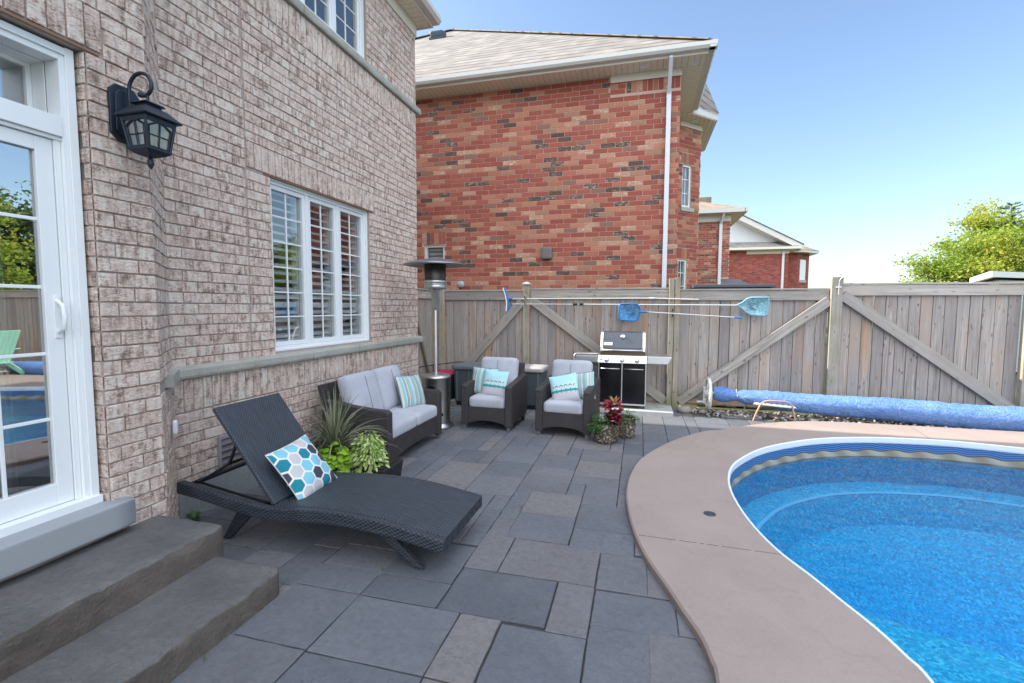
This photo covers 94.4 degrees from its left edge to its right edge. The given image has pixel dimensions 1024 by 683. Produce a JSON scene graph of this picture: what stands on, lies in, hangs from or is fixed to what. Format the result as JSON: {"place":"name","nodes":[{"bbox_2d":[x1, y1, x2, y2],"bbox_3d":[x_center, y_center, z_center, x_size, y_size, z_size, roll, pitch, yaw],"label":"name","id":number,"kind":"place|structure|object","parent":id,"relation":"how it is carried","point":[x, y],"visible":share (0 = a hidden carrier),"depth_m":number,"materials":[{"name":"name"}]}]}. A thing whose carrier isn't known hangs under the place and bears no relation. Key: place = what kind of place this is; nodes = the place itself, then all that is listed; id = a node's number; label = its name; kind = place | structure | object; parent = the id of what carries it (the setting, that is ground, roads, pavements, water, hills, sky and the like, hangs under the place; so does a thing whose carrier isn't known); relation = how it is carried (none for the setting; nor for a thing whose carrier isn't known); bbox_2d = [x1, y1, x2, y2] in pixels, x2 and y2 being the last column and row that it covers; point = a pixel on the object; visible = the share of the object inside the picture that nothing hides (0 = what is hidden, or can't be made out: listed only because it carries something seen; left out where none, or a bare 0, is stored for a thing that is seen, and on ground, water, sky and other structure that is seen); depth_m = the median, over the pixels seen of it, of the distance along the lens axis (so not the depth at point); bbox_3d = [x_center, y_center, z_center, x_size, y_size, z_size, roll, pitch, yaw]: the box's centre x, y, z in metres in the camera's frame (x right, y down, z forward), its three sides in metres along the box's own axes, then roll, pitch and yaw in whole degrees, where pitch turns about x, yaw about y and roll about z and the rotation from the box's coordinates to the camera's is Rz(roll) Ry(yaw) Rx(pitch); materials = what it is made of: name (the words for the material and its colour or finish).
{"place":"outdoors","nodes":[
{"label":"outdoors","id":0,"kind":"place"},
{"bbox_2d":[451,397,455,406],"bbox_3d":[-1.102,0.987,7.892,0.420,0.090,0.400,1,4,15],"label":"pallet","id":1,"kind":"object","parent":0,"point":[453,401],"visible":0.21,"depth_m":7.69,"materials":[{"name":"brown wood"}]},
{"bbox_2d":[430,369,454,398],"bbox_3d":[-1.101,0.702,7.871,0.380,0.462,0.400,1,4,15],"label":"storage bin","id":2,"kind":"object","parent":1,"relation":"on","point":[451,372],"visible":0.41,"depth_m":7.74,"materials":[{"name":"black plastic"}]},
{"bbox_2d":[170,405,773,682],"bbox_3d":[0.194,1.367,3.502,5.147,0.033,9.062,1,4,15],"label":"paving","id":3,"kind":"structure","parent":0,"point":[343,607],"depth_m":2.72,"materials":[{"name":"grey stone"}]},
{"bbox_2d":[0,515,223,681],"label":"stone step","id":4,"kind":"object","parent":3,"relation":"on","point":[48,608],"visible":0.77,"depth_m":2.27,"materials":[{"name":"grey stone"}]},
{"bbox_2d":[0,556,278,682],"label":"stone step","id":5,"kind":"object","parent":3,"relation":"on","point":[169,633],"visible":0.8,"depth_m":2.16,"materials":[{"name":"grey stone"}]},
{"bbox_2d":[187,510,204,519],"bbox_3d":[-2.370,1.302,3.561,0.140,0.053,0.115,4,6,44],"label":"weed","id":6,"kind":"object","parent":3,"relation":"on","point":[193,515],"visible":1,"depth_m":3.56,"materials":[{"name":"green plant"}]},
{"bbox_2d":[176,393,481,569],"bbox_3d":[-1.270,0.900,3.364,1.990,0.912,0.720,1,4,15],"label":"sun lounger","id":7,"kind":"object","parent":3,"relation":"on","point":[394,511],"visible":0.88,"depth_m":3.22,"materials":[{"name":"grey wicker"}]},
{"bbox_2d":[265,434,336,499],"bbox_3d":[-1.503,0.912,3.421,0.139,0.426,0.436,-37,-1,14],"label":"hexagon pillow","id":8,"kind":"object","parent":7,"relation":"on","point":[302,467],"visible":0.97,"depth_m":3.34,"materials":[{"name":"fabric"}]},
{"bbox_2d":[301,385,402,475],"bbox_3d":[-1.572,0.806,4.229,1.148,0.973,1.075,1,4,15],"label":"mixed planter","id":9,"kind":"object","parent":3,"relation":"on","point":[335,456],"visible":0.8,"depth_m":4.10,"materials":[{"name":"plant"}]},
{"bbox_2d":[317,364,441,457],"bbox_3d":[-1.429,0.765,5.301,0.833,0.902,1.290,1,4,15],"label":"wicker loveseat","id":10,"kind":"object","parent":3,"relation":"on","point":[376,389],"visible":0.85,"depth_m":4.99,"materials":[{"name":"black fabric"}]},
{"bbox_2d":[395,374,425,407],"bbox_3d":[-1.198,0.593,5.636,0.148,0.406,0.426,-20,-10,27],"label":"striped pillow","id":11,"kind":"object","parent":10,"relation":"on","point":[410,390],"visible":0.89,"depth_m":5.54,"materials":[{"name":"fabric"}]},
{"bbox_2d":[403,258,466,428],"bbox_3d":[-1.019,0.016,6.337,0.832,2.248,0.832,1,4,15],"label":"patio heater","id":12,"kind":"object","parent":3,"relation":"on","point":[435,281],"visible":0.83,"depth_m":6.24,"materials":[{"name":"metal"}]},
{"bbox_2d":[452,362,480,404],"bbox_3d":[-0.549,0.694,7.883,0.770,0.680,0.530,1,4,15],"label":"deck box","id":13,"kind":"object","parent":3,"relation":"on","point":[463,371],"visible":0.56,"depth_m":7.72,"materials":[{"name":"grey plastic"}]},
{"bbox_2d":[461,357,526,431],"bbox_3d":[-0.215,0.679,6.558,0.700,0.902,0.833,2,4,18],"label":"wicker armchair","id":14,"kind":"object","parent":3,"relation":"on","point":[508,410],"visible":0.86,"depth_m":6.26,"materials":[{"name":"black fabric"}]},
{"bbox_2d":[472,366,498,392],"bbox_3d":[-0.379,0.540,6.494,0.386,0.376,0.124,4,-11,19],"label":"striped pillow","id":15,"kind":"object","parent":14,"relation":"on","point":[478,375],"visible":0.47,"depth_m":6.47,"materials":[{"name":"fabric"}]},
{"bbox_2d":[481,369,508,396],"bbox_3d":[-0.228,0.561,6.340,0.360,0.360,0.124,5,-12,24],"label":"bird pillow","id":16,"kind":"object","parent":14,"relation":"on","point":[495,383],"visible":0.97,"depth_m":6.29,"materials":[{"name":"white fabric"}]},
{"bbox_2d":[525,364,548,409],"bbox_3d":[0.176,0.711,7.689,0.770,0.680,0.530,1,4,15],"label":"side table","id":17,"kind":"object","parent":3,"relation":"on","point":[536,375],"visible":0.27,"depth_m":7.42,"materials":[{"name":"grey plastic"}]},
{"bbox_2d":[535,359,599,438],"bbox_3d":[0.758,0.706,6.240,0.700,0.902,0.833,2,4,19],"label":"wicker armchair","id":18,"kind":"object","parent":3,"relation":"on","point":[571,414],"visible":0.77,"depth_m":5.94,"materials":[{"name":"black fabric"}]},
{"bbox_2d":[549,372,579,399],"bbox_3d":[0.667,0.596,6.050,0.360,0.360,0.125,-11,-21,13],"label":"bird pillow","id":19,"kind":"object","parent":18,"relation":"on","point":[564,387],"visible":0.98,"depth_m":6.00,"materials":[{"name":"white fabric"}]},
{"bbox_2d":[565,371,595,398],"bbox_3d":[0.881,0.577,6.115,0.386,0.366,0.124,-6,-16,19],"label":"striped pillow","id":20,"kind":"object","parent":18,"relation":"on","point":[585,380],"visible":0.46,"depth_m":6.06,"materials":[{"name":"fabric"}]},
{"bbox_2d":[586,396,623,443],"bbox_3d":[1.113,0.923,5.669,0.460,0.546,0.349,1,4,15],"label":"stone flower pot","id":21,"kind":"object","parent":3,"relation":"on","point":[607,431],"visible":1,"depth_m":5.60,"materials":[{"name":"stone"}]},
{"bbox_2d":[619,406,640,437],"bbox_3d":[1.421,0.990,5.863,0.366,0.387,0.321,1,4,15],"label":"stone flower pot","id":22,"kind":"object","parent":3,"relation":"on","point":[629,421],"visible":0.76,"depth_m":5.80,"materials":[{"name":"stone"}]},
{"bbox_2d":[600,404,673,416],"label":"concrete slab","id":23,"kind":"structure","parent":3,"relation":"on","point":[658,410],"depth_m":7.23,"materials":[{"name":"grey concrete"}]},
{"bbox_2d":[573,331,671,408],"bbox_3d":[1.718,0.426,7.450,1.466,1.183,0.532,1,4,15],"label":"gas grill","id":24,"kind":"object","parent":23,"relation":"on","point":[622,358],"visible":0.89,"depth_m":7.29,"materials":[{"name":"black metal"}]},
{"bbox_2d":[599,363,620,402],"bbox_3d":[1.513,0.646,7.329,0.333,0.612,0.054,1,4,15],"label":"cabinet door","id":25,"kind":"structure","parent":24,"relation":"in","point":[609,373],"depth_m":7.34,"materials":[{"name":"black metal"}]},
{"bbox_2d":[622,364,644,404],"bbox_3d":[1.854,0.654,7.238,0.333,0.612,0.054,1,4,15],"label":"cabinet door","id":26,"kind":"structure","parent":24,"relation":"in","point":[633,378],"depth_m":7.25,"materials":[{"name":"black metal"}]},
{"bbox_2d":[677,406,691,412],"bbox_3d":[2.645,1.048,7.276,0.216,0.112,0.139,1,4,15],"label":"rock","id":27,"kind":"object","parent":3,"relation":"on","point":[683,409],"visible":0.98,"depth_m":7.23,"materials":[{"name":"stone"}]},
{"bbox_2d":[720,415,761,420],"bbox_3d":[3.316,1.113,6.883,0.540,0.040,0.110,1,4,15],"label":"flat stone","id":28,"kind":"object","parent":3,"relation":"on","point":[738,417],"visible":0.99,"depth_m":6.84,"materials":[{"name":"grey stone"}]},
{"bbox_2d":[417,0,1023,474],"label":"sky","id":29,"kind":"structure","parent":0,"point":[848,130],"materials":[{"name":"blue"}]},
{"bbox_2d":[677,407,922,425],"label":"stone bed soil","id":30,"kind":"structure","parent":0,"point":[711,415],"depth_m":7.04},
{"bbox_2d":[433,277,1023,417],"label":"wooden fence","id":31,"kind":"object","parent":30,"relation":"on","point":[955,343],"visible":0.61,"depth_m":7.16,"materials":[{"name":"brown wood"}]},
{"bbox_2d":[417,288,432,383],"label":"side gate","id":32,"kind":"structure","parent":31,"relation":"attached to","point":[425,331],"depth_m":8.27,"materials":[{"name":"wood"}]},
{"bbox_2d":[503,288,698,310],"bbox_3d":[1.363,-0.688,7.738,3.155,0.405,0.045,1,4,15],"label":"pool brush pole","id":33,"kind":"object","parent":31,"relation":"attached to","point":[507,299],"visible":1,"depth_m":7.81,"materials":[{"name":"white metal"}]},
{"bbox_2d":[541,296,769,315],"bbox_3d":[1.925,-0.567,7.598,3.968,0.299,0.094,1,4,15],"label":"leaf skimmer long","id":34,"kind":"object","parent":31,"relation":"attached to","point":[755,306],"visible":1,"depth_m":7.15,"materials":[{"name":"blue metal"}]},
{"bbox_2d":[619,303,741,320],"bbox_3d":[2.594,-0.453,7.407,1.817,0.295,0.090,1,4,15],"label":"short leaf skimmer","id":35,"kind":"object","parent":31,"relation":"attached to","point":[629,312],"visible":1,"depth_m":7.58,"materials":[{"name":"blue plastic"}]},
{"bbox_2d":[836,277,850,294],"bbox_3d":[4.775,-0.802,6.826,0.188,0.260,0.035,3,5,30],"label":"plant hook","id":36,"kind":"object","parent":31,"relation":"attached to","point":[839,286],"visible":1,"depth_m":6.84,"materials":[{"name":"white metal"}]},
{"bbox_2d":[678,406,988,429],"bbox_3d":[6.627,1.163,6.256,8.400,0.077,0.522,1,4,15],"label":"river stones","id":37,"kind":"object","parent":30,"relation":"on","point":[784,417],"visible":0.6,"depth_m":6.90,"materials":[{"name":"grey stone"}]},
{"bbox_2d":[742,400,795,420],"bbox_3d":[3.709,0.971,6.871,0.643,0.316,0.394,1,4,15],"label":"metal stool frame","id":38,"kind":"object","parent":37,"relation":"on","point":[791,406],"visible":0.73,"depth_m":6.71,"materials":[{"name":"beige metal"}]},
{"bbox_2d":[697,378,1023,431],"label":"pool cover reel","id":39,"kind":"object","parent":30,"relation":"on","point":[964,416],"visible":0.94,"depth_m":6.46,"materials":[{"name":"blue plastic"}]},
{"bbox_2d":[626,421,1023,682],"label":"pool deck","id":40,"kind":"structure","parent":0,"point":[751,614],"depth_m":2.78,"materials":[{"name":"beige concrete"}]},
{"bbox_2d":[704,511,715,516],"bbox_3d":[1.494,1.300,3.582,0.090,0.005,0.090,1,4,15],"label":"drain cover","id":41,"kind":"object","parent":40,"relation":"on","point":[709,513],"visible":1,"depth_m":3.58,"materials":[{"name":"grey plastic"}]},
{"bbox_2d":[641,426,928,553],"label":"deck joints","id":42,"kind":"object","parent":40,"relation":"on","point":[724,546],"visible":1,"depth_m":3.14,"materials":[{"name":"grey concrete"}]},
{"bbox_2d":[727,437,1023,682],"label":"pool edge track","id":43,"kind":"structure","parent":40,"relation":"on","point":[830,440],"depth_m":5.43,"materials":[{"name":"white plastic"}]},
{"bbox_2d":[646,310,1016,413],"bbox_3d":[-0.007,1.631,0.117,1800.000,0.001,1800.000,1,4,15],"label":"ground","id":44,"kind":"structure","parent":0,"point":[737,408],"depth_m":7.99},
{"bbox_2d":[0,0,440,582],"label":"brick house","id":45,"kind":"structure","parent":44,"relation":"on","point":[254,234],"depth_m":3.69,"materials":[{"name":"brick"}]},
{"bbox_2d":[0,20,102,537],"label":"patio door","id":46,"kind":"structure","parent":45,"relation":"in","point":[50,138],"depth_m":2.48,"materials":[{"name":"white plastic"}]},
{"bbox_2d":[107,71,182,168],"bbox_3d":[-2.066,-1.237,2.661,0.296,0.540,0.226,1,4,15],"label":"wall lantern","id":47,"kind":"object","parent":45,"relation":"attached to","point":[131,115],"depth_m":2.63,"materials":[{"name":"black metal"}]},
{"bbox_2d":[270,178,368,351],"bbox_3d":[-2.117,-0.766,5.225,0.173,1.618,1.655,1,4,15],"label":"window","id":48,"kind":"structure","parent":45,"relation":"in","point":[301,200],"depth_m":5.23,"materials":[{"name":"white plastic"}]},
{"bbox_2d":[300,0,363,57],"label":"window","id":49,"kind":"structure","parent":45,"relation":"in","point":[330,15],"depth_m":5.70,"materials":[{"name":"white plastic"}]},
{"bbox_2d":[419,361,459,370],"bbox_3d":[-1.228,0.680,8.126,0.479,0.668,1.017,7,8,59],"label":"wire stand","id":50,"kind":"object","parent":44,"relation":"on","point":[439,364],"visible":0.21,"depth_m":7.99,"materials":[{"name":"black metal"}]},
{"bbox_2d":[415,28,718,394],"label":"red brick house","id":51,"kind":"structure","parent":44,"relation":"on","point":[556,160],"depth_m":9.05,"materials":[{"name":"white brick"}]},
{"bbox_2d":[425,245,444,258],"bbox_3d":[-1.555,-1.580,9.903,0.450,0.820,0.230,1,4,15],"label":"window","id":52,"kind":"structure","parent":51,"relation":"in","point":[431,251],"depth_m":9.84,"materials":[{"name":"white plastic"}]},
{"bbox_2d":[678,259,685,288],"bbox_3d":[3.850,-1.441,11.059,0.300,0.920,0.230,-2,5,-30],"label":"window","id":53,"kind":"structure","parent":51,"relation":"in","point":[682,274],"depth_m":11.02,"materials":[{"name":"white plastic"}]},
{"bbox_2d":[682,164,690,206],"bbox_3d":[3.911,-3.553,10.937,0.300,0.950,0.230,-2,5,-30],"label":"window","id":54,"kind":"structure","parent":51,"relation":"in","point":[686,199],"depth_m":10.91,"materials":[{"name":"white plastic"}]},
{"bbox_2d":[697,197,747,283],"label":"red brick house","id":55,"kind":"structure","parent":44,"relation":"on","point":[717,222],"depth_m":20.21,"materials":[{"name":"beige"}]},
{"bbox_2d":[689,284,775,405],"bbox_3d":[3.627,0.052,7.955,1.220,1.985,0.640,1,4,15],"label":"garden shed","id":56,"kind":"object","parent":44,"relation":"on","point":[732,286],"visible":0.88,"depth_m":7.64,"materials":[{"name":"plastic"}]},
{"bbox_2d":[722,279,746,283],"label":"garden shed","id":57,"kind":"structure","parent":44,"relation":"on","point":[731,281],"depth_m":18.74,"materials":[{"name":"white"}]},
{"bbox_2d":[728,215,818,320],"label":"red brick house","id":58,"kind":"structure","parent":44,"relation":"on","point":[760,253],"depth_m":32.55,"materials":[{"name":"white"}]},
{"bbox_2d":[799,260,805,279],"bbox_3d":[20.353,-5.013,33.223,0.670,1.400,0.030,-2,5,-30],"label":"window","id":59,"kind":"structure","parent":58,"relation":"in","point":[802,262],"depth_m":33.20,"materials":[{"name":"white glass"}]},
{"bbox_2d":[889,223,1023,284],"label":"honey locust tree","id":60,"kind":"object","parent":44,"relation":"on","point":[960,267],"visible":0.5,"depth_m":23.25,"materials":[{"name":"green plant"}]},
{"bbox_2d":[936,195,1023,267],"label":"maple tree","id":61,"kind":"object","parent":44,"relation":"on","point":[981,220],"visible":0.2,"depth_m":24.83,"materials":[{"name":"green plant"}]},
{"bbox_2d":[969,271,1023,371],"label":"white shed","id":62,"kind":"structure","parent":44,"relation":"on","point":[997,276],"depth_m":11.87,"materials":[{"name":"plastic"}]},
{"bbox_2d":[970,200,1023,259],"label":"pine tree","id":63,"kind":"object","parent":44,"relation":"on","point":[1012,204],"visible":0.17,"depth_m":24.62,"materials":[{"name":"green plant"}]},
{"bbox_2d":[732,457,1023,661],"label":"pool water","id":64,"kind":"structure","parent":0,"point":[951,588],"depth_m":5.12,"materials":[{"name":"blue liquid"}]},
{"bbox_2d":[730,443,1023,489],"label":"waterline tile","id":65,"kind":"object","parent":64,"relation":"attached to","point":[745,470],"visible":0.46,"depth_m":5.59,"materials":[{"name":"blue tile"}]},
{"bbox_2d":[756,491,1023,529],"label":"pool step edges","id":66,"kind":"object","parent":64,"relation":"on","point":[759,525],"visible":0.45,"depth_m":5.38,"materials":[{"name":"plastic"}]},
{"bbox_2d":[857,611,1023,682],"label":"pool shallow floor","id":67,"kind":"structure","parent":64,"relation":"in","point":[938,658],"depth_m":2.80,"materials":[{"name":"blue tile"}]},
{"bbox_2d":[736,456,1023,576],"bbox_3d":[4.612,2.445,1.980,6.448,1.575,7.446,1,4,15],"label":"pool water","id":68,"kind":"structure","parent":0,"point":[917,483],"depth_m":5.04,"materials":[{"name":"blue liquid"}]}
]}

